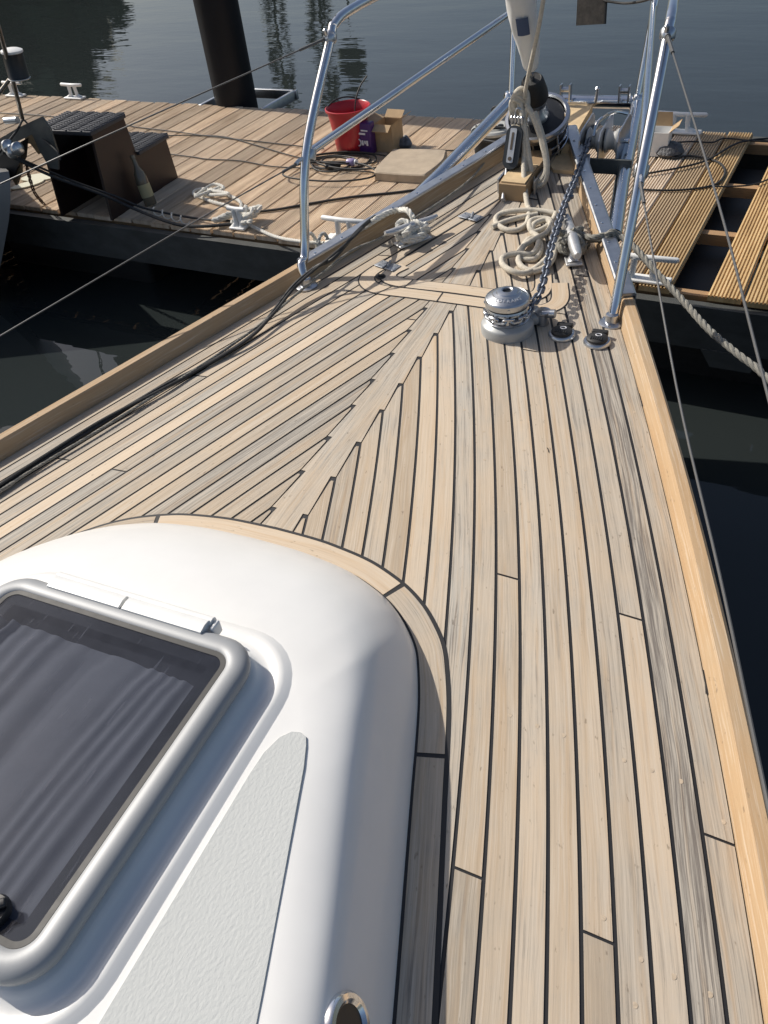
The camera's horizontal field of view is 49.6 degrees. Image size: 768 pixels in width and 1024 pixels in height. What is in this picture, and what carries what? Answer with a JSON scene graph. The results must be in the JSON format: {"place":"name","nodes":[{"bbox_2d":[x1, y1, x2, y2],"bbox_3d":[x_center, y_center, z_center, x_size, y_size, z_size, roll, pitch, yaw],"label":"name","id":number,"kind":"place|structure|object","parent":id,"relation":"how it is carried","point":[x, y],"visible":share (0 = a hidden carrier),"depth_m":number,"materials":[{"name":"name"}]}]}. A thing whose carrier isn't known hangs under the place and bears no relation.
{"place":"outdoors","nodes":[
{"label":"outdoors","id":0,"kind":"place"},
{"bbox_2d":[0,0,767,789],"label":"water","id":1,"kind":"structure","parent":0,"point":[140,50],"depth_m":7.84,"materials":[{"name":"grey liquid"}]},
{"bbox_2d":[0,26,61,264],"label":"neighbouring boat","id":2,"kind":"object","parent":1,"relation":"on","point":[37,135],"visible":0.97,"depth_m":4.61,"materials":[{"name":"black rubber"}]},
{"bbox_2d":[0,47,30,83],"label":"lantern","id":3,"kind":"object","parent":2,"relation":"attached to","point":[16,66],"visible":0.93,"depth_m":4.21,"materials":[{"name":"black plastic"}]},
{"bbox_2d":[25,165,45,204],"bbox_3d":[-2.115,-1.975,5.012,0.046,0.345,0.274,-19,42,-12],"label":"rusty chain","id":4,"kind":"object","parent":2,"relation":"hanging from","point":[32,186],"visible":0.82,"depth_m":5.02,"materials":[{"name":"brown metal"}]},
{"bbox_2d":[3,151,231,227],"bbox_3d":[-1.455,-1.840,4.652,1.246,0.470,0.173,3,42,12],"label":"black mooring line","id":5,"kind":"object","parent":2,"relation":"attached to","point":[70,181],"visible":0.9,"depth_m":4.72,"materials":[{"name":"fabric"}]},
{"bbox_2d":[193,0,257,107],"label":"mooring pile","id":6,"kind":"object","parent":1,"relation":"in","point":[221,29],"visible":0.17,"depth_m":6.23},
{"bbox_2d":[0,0,767,1023],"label":"sailing yacht","id":7,"kind":"object","parent":1,"relation":"on","point":[366,650],"visible":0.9,"depth_m":1.41,"materials":[{"name":"brown wood"}]},
{"bbox_2d":[0,215,375,488],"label":"shore power cable","id":8,"kind":"object","parent":7,"relation":"on","point":[98,424],"visible":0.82,"depth_m":2.33,"materials":[{"name":"black rubber"}]},
{"bbox_2d":[0,162,484,492],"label":"furling line","id":9,"kind":"object","parent":7,"relation":"attached to","point":[212,357],"visible":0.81,"depth_m":2.41,"materials":[{"name":"black fabric"}]},
{"bbox_2d":[192,182,430,251],"bbox_3d":[-0.444,-1.491,3.936,0.412,0.740,2.861,-23,44,-17],"label":"mooring line","id":10,"kind":"object","parent":7,"relation":"attached to","point":[420,231],"visible":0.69,"depth_m":4.34,"materials":[{"name":"fabric"}]},
{"bbox_2d":[503,107,523,169],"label":"pulley block","id":11,"kind":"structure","parent":7,"relation":"hanging from","point":[512,149],"depth_m":2.86,"materials":[{"name":"grey plastic"}]},
{"bbox_2d":[490,0,557,275],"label":"coiled rope","id":12,"kind":"object","parent":7,"relation":"on","point":[520,96],"visible":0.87,"depth_m":2.75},
{"bbox_2d":[529,120,600,313],"bbox_3d":[0.619,-1.044,2.733,0.042,0.109,1.440,8,44,17],"label":"anchor chain","id":13,"kind":"object","parent":7,"relation":"attached to","point":[551,245],"visible":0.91,"depth_m":2.56,"materials":[{"name":"silver metal"}]},
{"bbox_2d":[603,0,648,4],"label":"black lanyard","id":14,"kind":"object","parent":7,"relation":"attached to","point":[624,3],"visible":1,"depth_m":3.34,"materials":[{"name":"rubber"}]},
{"bbox_2d":[576,0,606,25],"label":"hanging board","id":15,"kind":"object","parent":14,"relation":"hanging from","point":[591,12],"visible":1,"depth_m":3.45,"materials":[{"name":"brown wood"}]},
{"bbox_2d":[555,225,767,383],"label":"mooring line","id":16,"kind":"object","parent":7,"relation":"attached to","point":[561,244],"visible":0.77,"depth_m":2.42,"materials":[{"name":"white fabric"}]},
{"bbox_2d":[0,88,767,386],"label":"pontoon","id":17,"kind":"object","parent":1,"relation":"on","point":[686,228],"visible":0.48,"depth_m":4.84,"materials":[{"name":"brown wood"}]},
{"bbox_2d":[1,81,25,96],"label":"pontoon cleat","id":18,"kind":"object","parent":17,"relation":"on","point":[11,94],"visible":0.69,"depth_m":7.36,"materials":[{"name":"white paint"}]},
{"bbox_2d":[11,173,50,189],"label":"pale cloths","id":19,"kind":"object","parent":17,"relation":"on","point":[38,178],"visible":0.75,"depth_m":5.57,"materials":[{"name":"beige fabric"}]},
{"bbox_2d":[60,83,85,99],"bbox_3d":[-2.651,-3.585,7.085,0.244,0.134,0.070,15,46,24],"label":"pontoon cleat","id":20,"kind":"object","parent":17,"relation":"on","point":[76,96],"visible":1,"depth_m":7.07,"materials":[{"name":"white paint"}]},
{"bbox_2d":[47,111,177,219],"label":"boarding steps","id":21,"kind":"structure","parent":17,"relation":"on","point":[105,164],"depth_m":4.97,"materials":[{"name":"grey plastic"}]},
{"bbox_2d":[130,154,156,206],"bbox_3d":[-1.439,-1.974,4.958,0.101,0.294,0.082,12,45,21],"label":"bottle","id":22,"kind":"object","parent":17,"relation":"on","point":[145,188],"visible":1,"depth_m":4.95,"materials":[{"name":"glass"}]},
{"bbox_2d":[0,112,323,148],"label":"cable","id":23,"kind":"object","parent":17,"relation":"on","point":[178,132],"visible":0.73,"depth_m":6.00,"materials":[{"name":"black rubber"}]},
{"bbox_2d":[153,207,189,223],"bbox_3d":[-1.242,-1.711,4.799,0.346,0.047,0.050,27,52,33],"label":"white lashing","id":24,"kind":"object","parent":17,"relation":"on","point":[170,217],"visible":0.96,"depth_m":4.77,"materials":[{"name":"fabric"}]},
{"bbox_2d":[226,205,248,230],"bbox_3d":[-0.808,-1.625,4.590,0.126,0.126,0.076,12,45,21],"label":"pontoon cleat","id":25,"kind":"object","parent":17,"relation":"on","point":[236,212],"visible":0.97,"depth_m":4.58,"materials":[{"name":"white paint"}]},
{"bbox_2d":[168,135,319,160],"bbox_3d":[-1.121,-2.567,5.779,1.805,0.008,0.225,18,48,27],"label":"cable","id":26,"kind":"object","parent":17,"relation":"on","point":[242,141],"visible":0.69,"depth_m":5.72,"materials":[{"name":"black rubber"}]},
{"bbox_2d":[171,154,373,172],"bbox_3d":[-0.580,-2.200,5.283,2.245,0.008,0.082,15,46,24],"label":"cable","id":27,"kind":"object","parent":17,"relation":"on","point":[266,165],"visible":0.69,"depth_m":5.37,"materials":[{"name":"black rubber"}]},
{"bbox_2d":[325,162,340,169],"bbox_3d":[-0.319,-2.158,5.177,0.100,0.030,0.045,-7,41,0],"label":"plug","id":28,"kind":"object","parent":17,"relation":"on","point":[326,166],"visible":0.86,"depth_m":5.16,"materials":[{"name":"black plastic"}]},
{"bbox_2d":[282,151,386,181],"bbox_3d":[-0.279,-2.137,5.143,0.619,0.044,0.532,12,45,21],"label":"coiled cable","id":29,"kind":"object","parent":17,"relation":"on","point":[337,154],"visible":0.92,"depth_m":5.17,"materials":[{"name":"black rubber"}]},
{"bbox_2d":[260,189,414,212],"bbox_3d":[-0.114,-1.814,4.776,1.366,0.015,0.055,-9,41,-2],"label":"cable","id":30,"kind":"object","parent":17,"relation":"on","point":[336,199],"visible":0.61,"depth_m":4.77,"materials":[{"name":"black rubber"}]},
{"bbox_2d":[321,215,363,239],"bbox_3d":[-0.207,-1.469,4.328,0.264,0.135,0.070,15,46,24],"label":"pontoon cleat","id":31,"kind":"object","parent":17,"relation":"on","point":[348,222],"visible":0.5,"depth_m":4.30,"materials":[{"name":"white paint"}]},
{"bbox_2d":[325,96,370,150],"bbox_3d":[-0.219,-2.474,5.329,0.296,0.291,0.297,12,45,21],"label":"bucket","id":32,"kind":"object","parent":17,"relation":"on","point":[339,113],"visible":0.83,"depth_m":5.30,"materials":[{"name":"red plastic"}]},
{"bbox_2d":[354,75,366,111],"bbox_3d":[-0.159,-2.529,5.267,0.176,0.404,0.037,-32,47,-25],"label":"cable end","id":33,"kind":"object","parent":32,"relation":"in","point":[357,93],"visible":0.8,"depth_m":5.21,"materials":[{"name":"black rubber"}]},
{"bbox_2d":[346,158,357,165],"bbox_3d":[-0.202,-2.166,5.148,0.076,0.048,0.048,19,48,27],"label":"cable connector","id":34,"kind":"object","parent":17,"relation":"on","point":[352,161],"visible":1,"depth_m":5.13,"materials":[{"name":"purple plastic"}]},
{"bbox_2d":[358,120,376,152],"bbox_3d":[-0.124,-2.386,5.291,0.130,0.190,0.068,19,48,27],"label":"packet","id":35,"kind":"object","parent":17,"relation":"on","point":[367,139],"visible":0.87,"depth_m":5.26,"materials":[{"name":"purple"}]},
{"bbox_2d":[367,109,410,152],"bbox_3d":[0.031,-2.426,5.296,0.261,0.213,0.230,17,47,25],"label":"cardboard box","id":36,"kind":"object","parent":17,"relation":"on","point":[387,129],"visible":0.9,"depth_m":5.28,"materials":[{"name":"brown cardboard"}]},
{"bbox_2d":[399,135,411,147],"bbox_3d":[0.133,-2.387,5.352,0.116,0.060,0.106,12,45,21],"label":"crumpled bag","id":37,"kind":"object","parent":17,"relation":"on","point":[405,141],"visible":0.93,"depth_m":5.32,"materials":[{"name":"grey plastic"}]},
{"bbox_2d":[374,149,446,182],"bbox_3d":[0.162,-2.100,5.028,0.389,0.048,0.424,12,45,21],"label":"kneeling pad","id":38,"kind":"object","parent":17,"relation":"on","point":[410,165],"visible":0.91,"depth_m":4.96,"materials":[{"name":"beige plastic"}]},
{"bbox_2d":[629,253,679,285],"bbox_3d":[1.147,-1.078,3.682,0.303,0.136,0.070,15,46,24],"label":"pontoon cleat","id":39,"kind":"object","parent":17,"relation":"on","point":[650,278],"visible":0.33,"depth_m":3.67,"materials":[{"name":"white paint"}]},
{"bbox_2d":[650,112,681,156],"bbox_3d":[1.609,-2.170,4.776,0.172,0.200,0.146,12,45,21],"label":"carton","id":40,"kind":"object","parent":17,"relation":"on","point":[665,127],"visible":0.59,"depth_m":4.77,"materials":[{"name":"white cardboard"}]},
{"bbox_2d":[656,140,684,158],"bbox_3d":[1.646,-2.091,4.784,0.165,0.065,0.167,12,45,21],"label":"bag","id":41,"kind":"object","parent":17,"relation":"on","point":[673,149],"visible":0.9,"depth_m":4.74,"materials":[{"name":"grey plastic"}]},
{"bbox_2d":[658,110,707,134],"bbox_3d":[1.786,-2.341,5.009,0.303,0.136,0.070,15,46,24],"label":"pontoon cleat","id":42,"kind":"object","parent":17,"relation":"on","point":[688,130],"visible":0.6,"depth_m":4.98,"materials":[{"name":"white paint"}]},
{"bbox_2d":[644,155,725,191],"bbox_3d":[1.663,-1.835,4.530,0.366,0.012,0.566,22,50,30],"label":"cable","id":43,"kind":"object","parent":17,"relation":"on","point":[703,187],"visible":0.85,"depth_m":4.43,"materials":[{"name":"black rubber"}]},
{"bbox_2d":[649,137,767,173],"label":"cable","id":44,"kind":"object","parent":17,"relation":"on","point":[708,159],"visible":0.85,"depth_m":4.65,"materials":[{"name":"black rubber"}]},
{"bbox_2d":[678,138,767,142],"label":"cable","id":45,"kind":"object","parent":17,"relation":"on","point":[722,139],"visible":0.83,"depth_m":4.85,"materials":[{"name":"black rubber"}]},
{"bbox_2d":[715,179,767,186],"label":"cable","id":46,"kind":"object","parent":17,"relation":"on","point":[744,185],"visible":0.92,"depth_m":4.35,"materials":[{"name":"black rubber"}]},
{"bbox_2d":[471,105,506,152],"bbox_3d":[0.600,-2.160,4.829,0.319,0.323,0.485,2,42,11],"label":"cleat","id":47,"kind":"object","parent":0,"point":[498,131],"visible":0.23,"depth_m":4.82,"materials":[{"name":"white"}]}
]}

